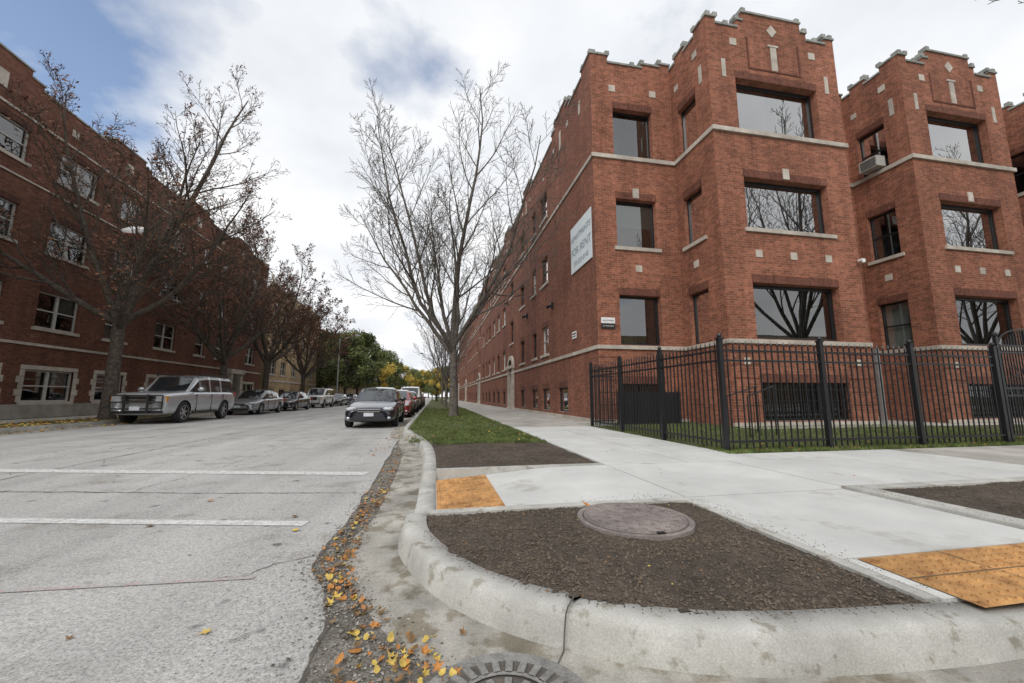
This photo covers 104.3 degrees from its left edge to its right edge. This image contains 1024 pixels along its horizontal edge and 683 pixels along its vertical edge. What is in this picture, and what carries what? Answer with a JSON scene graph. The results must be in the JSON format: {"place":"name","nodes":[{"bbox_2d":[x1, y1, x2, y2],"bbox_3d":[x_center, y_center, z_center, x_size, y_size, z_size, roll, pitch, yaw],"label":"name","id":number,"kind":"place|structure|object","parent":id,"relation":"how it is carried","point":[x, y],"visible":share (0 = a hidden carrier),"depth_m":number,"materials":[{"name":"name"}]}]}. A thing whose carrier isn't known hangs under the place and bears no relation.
{"place":"outdoors","nodes":[
{"label":"outdoors","id":0,"kind":"place"},
{"bbox_2d":[121,226,143,238],"bbox_3d":[-15.430,-4.463,16.338,0.840,0.572,0.538,2,-8,-11],"label":"street lamp","id":1,"kind":"object","parent":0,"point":[127,231],"visible":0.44,"depth_m":16.13,"materials":[{"name":"white metal"}]},
{"bbox_2d":[0,403,350,433],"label":"pavement","id":2,"kind":"structure","parent":0,"point":[29,427],"depth_m":15.80,"materials":[{"name":"concrete"}]},
{"bbox_2d":[0,45,268,419],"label":"walls","id":3,"kind":"structure","parent":2,"relation":"on","point":[18,303],"depth_m":19.92,"materials":[{"name":"brick"}]},
{"bbox_2d":[0,116,254,399],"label":"window panes","id":4,"kind":"object","parent":3,"relation":"attached to","point":[44,319],"visible":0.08,"depth_m":19.89,"materials":[{"name":"black glass"}]},
{"bbox_2d":[0,113,257,401],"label":"window frames","id":5,"kind":"structure","parent":3,"relation":"attached to","point":[44,386],"depth_m":19.64,"materials":[{"name":"white wood"}]},
{"bbox_2d":[0,42,274,404],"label":"stone trim","id":6,"kind":"structure","parent":3,"relation":"attached to","point":[237,382],"depth_m":20.05,"materials":[{"name":"stone"}]},
{"bbox_2d":[0,48,292,419],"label":"bare tree","id":7,"kind":"object","parent":2,"relation":"on","point":[121,308],"visible":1,"depth_m":16.77,"materials":[{"name":"brown plant"}]},
{"bbox_2d":[135,204,307,377],"bbox_3d":[-19.222,-3.006,26.910,8.468,15.441,11.376,-1,-8,5],"label":"bare tree","id":8,"kind":"object","parent":2,"relation":"on","point":[225,353],"visible":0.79,"depth_m":25.61,"materials":[{"name":"brown plant"}]},
{"bbox_2d":[199,208,342,389],"bbox_3d":[-19.753,-3.181,33.300,9.906,17.517,11.810,4,-9,-25],"label":"bare tree","id":9,"kind":"object","parent":2,"relation":"on","point":[268,358],"visible":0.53,"depth_m":32.29,"materials":[{"name":"brown plant"}]},
{"bbox_2d":[262,267,355,391],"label":"bare tree","id":10,"kind":"object","parent":2,"relation":"on","point":[302,370],"visible":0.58,"depth_m":41.22,"materials":[{"name":"brown plant"}]},
{"bbox_2d":[316,328,359,388],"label":"leafy tree","id":11,"kind":"object","parent":2,"relation":"on","point":[321,383],"visible":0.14,"depth_m":64.19,"materials":[{"name":"green plant"}]},
{"bbox_2d":[315,340,364,393],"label":"walls","id":12,"kind":"structure","parent":2,"relation":"on","point":[349,391],"depth_m":79.03,"materials":[{"name":"beige brick"}]},
{"bbox_2d":[314,330,375,393],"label":"leafy tree","id":13,"kind":"object","parent":2,"relation":"on","point":[365,362],"visible":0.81,"depth_m":58.80,"materials":[{"name":"green plant"}]},
{"bbox_2d":[336,335,360,392],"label":"street lamp","id":14,"kind":"object","parent":2,"relation":"on","point":[338,368],"visible":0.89,"depth_m":54.38,"materials":[{"name":"grey metal"}]},
{"bbox_2d":[336,328,388,394],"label":"leafy tree","id":15,"kind":"object","parent":2,"relation":"on","point":[369,339],"visible":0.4,"depth_m":68.63,"materials":[{"name":"green plant"}]},
{"bbox_2d":[355,342,390,390],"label":"leafy tree","id":16,"kind":"object","parent":2,"relation":"on","point":[381,364],"visible":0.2,"depth_m":78.51,"materials":[{"name":"green plant"}]},
{"bbox_2d":[363,351,397,387],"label":"leafy tree","id":17,"kind":"object","parent":2,"relation":"on","point":[389,370],"visible":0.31,"depth_m":90.34,"materials":[{"name":"yellow plant"}]},
{"bbox_2d":[372,349,402,387],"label":"leafy tree","id":18,"kind":"object","parent":2,"relation":"on","point":[390,380],"visible":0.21,"depth_m":104.30,"materials":[{"name":"green plant"}]},
{"bbox_2d":[258,282,319,393],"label":"walls","id":19,"kind":"structure","parent":0,"point":[276,387],"depth_m":50.07,"materials":[{"name":"beige brick"}]},
{"bbox_2d":[270,304,310,391],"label":"interiors","id":20,"kind":"object","parent":19,"relation":"attached to","point":[283,363],"visible":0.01,"depth_m":49.18,"materials":[{"name":"black"}]},
{"bbox_2d":[268,303,314,393],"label":"window frames","id":21,"kind":"structure","parent":19,"relation":"attached to","point":[284,367],"depth_m":49.00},
{"bbox_2d":[269,283,316,385],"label":"stone trim","id":22,"kind":"structure","parent":19,"relation":"attached to","point":[291,377],"depth_m":49.82,"materials":[{"name":"stone"}]},
{"bbox_2d":[0,397,580,682],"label":"road","id":23,"kind":"structure","parent":0,"point":[113,630],"depth_m":3.00,"materials":[{"name":"grey asphalt"}]},
{"bbox_2d":[0,576,255,592],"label":"faded paint line","id":24,"kind":"object","parent":23,"relation":"on","point":[121,584],"visible":1,"depth_m":2.34,"materials":[{"name":"white paint"}]},
{"bbox_2d":[0,518,308,525],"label":"crosswalk line","id":25,"kind":"object","parent":23,"relation":"on","point":[150,521],"visible":1,"depth_m":3.52,"materials":[{"name":"white paint"}]},
{"bbox_2d":[107,373,235,422],"bbox_3d":[-15.171,2.546,18.243,2.562,2.127,5.692,2,-8,-11],"label":"silver suv","id":26,"kind":"object","parent":23,"relation":"on","point":[179,398],"visible":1,"depth_m":17.30,"materials":[{"name":"paint"}]},
{"bbox_2d":[0,404,343,435],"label":"gutter","id":27,"kind":"object","parent":23,"relation":"on","point":[115,424],"depth_m":14.62,"materials":[{"name":"concrete"}]},
{"bbox_2d":[0,469,368,474],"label":"crosswalk line","id":28,"kind":"object","parent":23,"relation":"on","point":[184,472],"visible":1,"depth_m":5.78,"materials":[{"name":"white paint"}]},
{"bbox_2d":[0,415,403,682],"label":"road crack","id":29,"kind":"object","parent":23,"relation":"on","point":[305,675],"visible":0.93,"depth_m":2.48,"materials":[{"name":"black asphalt"}]},
{"bbox_2d":[227,389,285,414],"bbox_3d":[-16.541,3.870,25.746,2.335,1.552,5.082,2,-8,-11],"label":"silver sedan","id":30,"kind":"object","parent":23,"relation":"on","point":[259,401],"visible":0.81,"depth_m":24.92,"materials":[{"name":"paint"}]},
{"bbox_2d":[269,391,312,410],"bbox_3d":[-17.756,4.727,31.971,2.335,1.552,5.082,2,-8,-11],"label":"dark sedan","id":31,"kind":"object","parent":23,"relation":"on","point":[295,400],"visible":0.71,"depth_m":31.41,"materials":[{"name":"paint"}]},
{"bbox_2d":[302,387,334,407],"bbox_3d":[-19.334,5.589,39.827,2.394,1.988,5.190,2,-8,-11],"label":"white suv","id":32,"kind":"object","parent":23,"relation":"on","point":[322,397],"visible":0.74,"depth_m":39.12,"materials":[{"name":"paint"}]},
{"bbox_2d":[326,393,347,405],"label":"dark sedan","id":33,"kind":"object","parent":23,"relation":"on","point":[340,399],"visible":0.6,"depth_m":46.56,"materials":[{"name":"paint"}]},
{"bbox_2d":[346,394,356,402],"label":"silver sedan","id":34,"kind":"object","parent":23,"relation":"on","point":[353,396],"visible":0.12,"depth_m":53.56,"materials":[{"name":"paint"}]},
{"bbox_2d":[345,387,405,426],"bbox_3d":[-5.383,2.573,16.053,2.224,1.478,4.840,2,-8,-11],"label":"black sedan","id":35,"kind":"object","parent":23,"relation":"on","point":[377,404],"visible":1,"depth_m":14.45,"materials":[{"name":"paint"}]},
{"bbox_2d":[390,363,409,389],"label":"leafy tree","id":36,"kind":"object","parent":23,"relation":"on","point":[403,382],"visible":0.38,"depth_m":124.77,"materials":[{"name":"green plant"}]},
{"bbox_2d":[398,390,416,416],"bbox_3d":[-6.488,3.461,22.501,2.224,1.478,4.840,2,-8,-11],"label":"red sedan","id":37,"kind":"object","parent":23,"relation":"on","point":[409,408],"visible":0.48,"depth_m":21.82,"materials":[{"name":"paint"}]},
{"bbox_2d":[400,365,418,386],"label":"leafy tree","id":38,"kind":"object","parent":23,"relation":"on","point":[412,376],"visible":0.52,"depth_m":168.64,"materials":[{"name":"yellow plant"}]},
{"bbox_2d":[400,386,423,409],"bbox_3d":[-8.836,4.865,34.572,2.394,1.988,5.190,2,-8,-11],"label":"white suv","id":39,"kind":"object","parent":23,"relation":"on","point":[417,390],"visible":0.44,"depth_m":34.05,"materials":[{"name":"paint"}]},
{"bbox_2d":[404,368,422,386],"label":"leafy tree","id":40,"kind":"object","parent":23,"relation":"on","point":[414,374],"visible":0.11,"depth_m":192.53,"materials":[{"name":"yellow plant"}]},
{"bbox_2d":[410,391,420,412],"bbox_3d":[-7.577,4.266,28.346,2.224,1.478,4.840,2,-8,-11],"label":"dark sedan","id":41,"kind":"object","parent":23,"relation":"on","point":[413,393],"visible":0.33,"depth_m":27.87,"materials":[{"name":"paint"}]},
{"bbox_2d":[411,369,427,393],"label":"leafy tree","id":42,"kind":"object","parent":23,"relation":"on","point":[421,382],"visible":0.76,"depth_m":177.95,"materials":[{"name":"yellow plant"}]},
{"bbox_2d":[0,408,1001,682],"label":"fallen leaves","id":43,"kind":"object","parent":23,"relation":"on","point":[404,662],"visible":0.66,"depth_m":2.11,"materials":[{"name":"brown plant"}]},
{"bbox_2d":[344,399,1023,682],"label":"gutter","id":44,"kind":"object","parent":23,"relation":"on","point":[393,580],"visible":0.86,"depth_m":1.88,"materials":[{"name":"concrete"}]},
{"bbox_2d":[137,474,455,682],"bbox_3d":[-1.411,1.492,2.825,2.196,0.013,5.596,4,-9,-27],"label":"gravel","id":45,"kind":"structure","parent":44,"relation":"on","point":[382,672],"depth_m":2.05,"materials":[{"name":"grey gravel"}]},
{"bbox_2d":[428,652,584,682],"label":"storm drain cover","id":46,"kind":"object","parent":44,"relation":"on","point":[506,667],"visible":0.98,"depth_m":1.57,"materials":[{"name":"metal"}]},
{"bbox_2d":[398,399,1023,677],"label":"kerb","id":47,"kind":"structure","parent":23,"relation":"on","point":[833,642],"depth_m":1.69,"materials":[{"name":"concrete"}]},
{"bbox_2d":[557,594,575,663],"bbox_3d":[0.198,1.259,1.667,0.007,0.150,0.550,-3,-9,23],"label":"kerb joint","id":48,"kind":"object","parent":47,"relation":"attached to","point":[565,629],"visible":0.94,"depth_m":1.75,"materials":[{"name":"grey concrete"}]},
{"bbox_2d":[426,502,927,613],"bbox_3d":[0.637,1.308,2.550,2.390,0.072,1.892,2,-8,-11],"label":"soil bed","id":49,"kind":"object","parent":47,"relation":"on","point":[555,549],"visible":0.93,"depth_m":2.26,"materials":[{"name":"brown soil"}]},
{"bbox_2d":[577,502,695,540],"bbox_3d":[0.937,1.373,3.057,0.860,0.073,0.860,2,-8,-11],"label":"manhole cover","id":50,"kind":"object","parent":49,"relation":"on","point":[640,521],"visible":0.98,"depth_m":2.95,"materials":[{"name":"metal"}]},
{"bbox_2d":[304,444,438,682],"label":"gutter dirt","id":51,"kind":"structure","parent":0,"point":[326,660],"depth_m":1.79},
{"bbox_2d":[0,0,1023,396],"label":"sky","id":52,"kind":"structure","parent":0,"point":[311,61],"materials":[{"name":"white"}]},
{"bbox_2d":[408,400,1023,453],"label":"lawn","id":53,"kind":"structure","parent":0,"point":[433,404],"depth_m":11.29,"materials":[{"name":"plant"}]},
{"bbox_2d":[424,368,448,400],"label":"leafy tree","id":54,"kind":"object","parent":53,"relation":"on","point":[427,377],"visible":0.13,"depth_m":85.70,"materials":[{"name":"yellow plant"}]},
{"bbox_2d":[425,369,448,401],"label":"leafy tree","id":55,"kind":"object","parent":53,"relation":"on","point":[433,390],"visible":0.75,"depth_m":71.74,"materials":[{"name":"green plant"}]},
{"bbox_2d":[405,290,487,406],"bbox_3d":[-5.272,0.226,34.565,6.219,11.046,7.557,6,-10,-35],"label":"bare tree","id":56,"kind":"object","parent":53,"relation":"on","point":[446,375],"visible":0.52,"depth_m":35.37,"materials":[{"name":"grey plant"}]},
{"bbox_2d":[420,320,472,403],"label":"bare tree","id":57,"kind":"object","parent":53,"relation":"on","point":[442,384],"visible":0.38,"depth_m":48.23,"materials":[{"name":"grey plant"}]},
{"bbox_2d":[331,60,580,415],"bbox_3d":[-2.076,-5.244,19.819,13.332,17.943,12.329,3,-8,-19],"label":"bare tree","id":58,"kind":"object","parent":53,"relation":"on","point":[449,341],"visible":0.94,"depth_m":19.32,"materials":[{"name":"grey plant"}]},
{"bbox_2d":[432,442,596,467],"bbox_3d":[-0.176,1.913,6.934,2.400,0.065,3.013,2,-8,-11],"label":"soil bed","id":59,"kind":"object","parent":53,"relation":"on","point":[481,454],"visible":0.93,"depth_m":6.46,"materials":[{"name":"brown soil"}]},
{"bbox_2d":[617,390,681,423],"bbox_3d":[4.815,2.292,13.897,2.400,1.150,0.060,2,-8,-11],"label":"basement railing","id":60,"kind":"object","parent":53,"relation":"on","point":[674,410],"visible":0.41,"depth_m":13.87,"materials":[{"name":"black metal"}]},
{"bbox_2d":[458,13,1023,425],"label":"walls","id":61,"kind":"structure","parent":53,"relation":"on","point":[927,282],"depth_m":15.53,"materials":[{"name":"red brick"}]},
{"bbox_2d":[572,331,576,338],"bbox_3d":[2.666,-0.276,17.059,0.025,0.300,0.500,2,-8,-11],"label":"wall plaque","id":62,"kind":"object","parent":61,"relation":"attached to","point":[574,334],"depth_m":17.01,"materials":[{"name":"white paint"}]},
{"bbox_2d":[570,207,592,274],"bbox_3d":[2.855,-4.103,16.570,0.036,2.050,2.350,2,-8,-11],"label":"leasing banner","id":63,"kind":"object","parent":61,"relation":"attached to","point":[581,243],"visible":1,"depth_m":16.40,"materials":[{"name":"plastic"}]},
{"bbox_2d":[601,317,614,328],"bbox_3d":[3.561,-0.685,14.743,0.540,0.420,0.036,2,-8,-11],"label":"no loitering sign","id":64,"kind":"object","parent":61,"relation":"attached to","point":[607,322],"visible":1,"depth_m":14.73,"materials":[{"name":"white metal"}]},
{"bbox_2d":[458,7,1023,426],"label":"stone trim","id":65,"kind":"structure","parent":61,"relation":"attached to","point":[770,31],"depth_m":15.70,"materials":[{"name":"stone"}]},
{"bbox_2d":[473,84,1023,423],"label":"window frames","id":66,"kind":"structure","parent":61,"relation":"attached to","point":[874,163],"depth_m":15.38,"materials":[{"name":"metal"}]},
{"bbox_2d":[623,149,1023,418],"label":"interiors","id":67,"kind":"object","parent":61,"relation":"attached to","point":[895,314],"depth_m":16.20,"materials":[{"name":"black"}]},
{"bbox_2d":[727,386,777,437],"bbox_3d":[6.028,1.722,10.003,1.668,1.218,0.753,5,-9,-31],"label":"handrail","id":68,"kind":"object","parent":53,"relation":"on","point":[752,394],"visible":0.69,"depth_m":9.79,"materials":[{"name":"black metal"}]},
{"bbox_2d":[589,333,1011,451],"bbox_3d":[11.593,1.515,11.589,17.304,2.100,6.154,2,-8,-11],"label":"iron fence","id":69,"kind":"object","parent":53,"relation":"on","point":[999,397],"visible":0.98,"depth_m":7.79,"materials":[{"name":"black metal"}]},
{"bbox_2d":[881,481,1023,518],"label":"soil bed","id":70,"kind":"object","parent":53,"relation":"on","point":[1005,498],"visible":0.89,"depth_m":3.83,"materials":[{"name":"brown soil"}]},
{"bbox_2d":[991,329,1023,441],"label":"iron gate","id":71,"kind":"structure","parent":53,"relation":"on","point":[995,339],"depth_m":8.36,"materials":[{"name":"black metal"}]},
{"bbox_2d":[431,399,1023,602],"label":"sidewalk","id":72,"kind":"structure","parent":0,"point":[813,497],"depth_m":4.28,"materials":[{"name":"concrete"}]},
{"bbox_2d":[436,475,504,508],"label":"tactile paving","id":73,"kind":"structure","parent":72,"relation":"on","point":[469,492],"depth_m":4.28,"materials":[{"name":"orange concrete"}]},
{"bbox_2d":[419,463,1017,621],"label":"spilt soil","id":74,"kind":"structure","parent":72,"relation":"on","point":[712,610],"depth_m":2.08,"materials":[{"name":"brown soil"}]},
{"bbox_2d":[857,543,1023,607],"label":"tactile paving","id":75,"kind":"structure","parent":72,"relation":"on","point":[988,576],"depth_m":2.17,"materials":[{"name":"orange concrete"}]},
{"bbox_2d":[483,88,1009,409],"bbox_3d":[8.175,2.557,57.938,25.990,12.320,87.290,2,-8,-11],"label":"window glass","id":76,"kind":"object","parent":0,"point":[791,314],"visible":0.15,"depth_m":15.31,"materials":[{"name":"grey glass"}]},
{"label":"ground","id":77,"kind":"structure","parent":0,"visible":0},
{"bbox_2d":[381,374,403,387],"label":"leafy tree","id":78,"kind":"object","parent":77,"relation":"on","point":[399,380],"visible":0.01,"depth_m":144.39,"materials":[{"name":"green plant"}]},
{"bbox_2d":[457,356,458,382],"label":"walls","id":79,"kind":"structure","parent":77,"relation":"on","point":[457,372],"depth_m":115.52,"materials":[{"name":"brick"}]}
]}

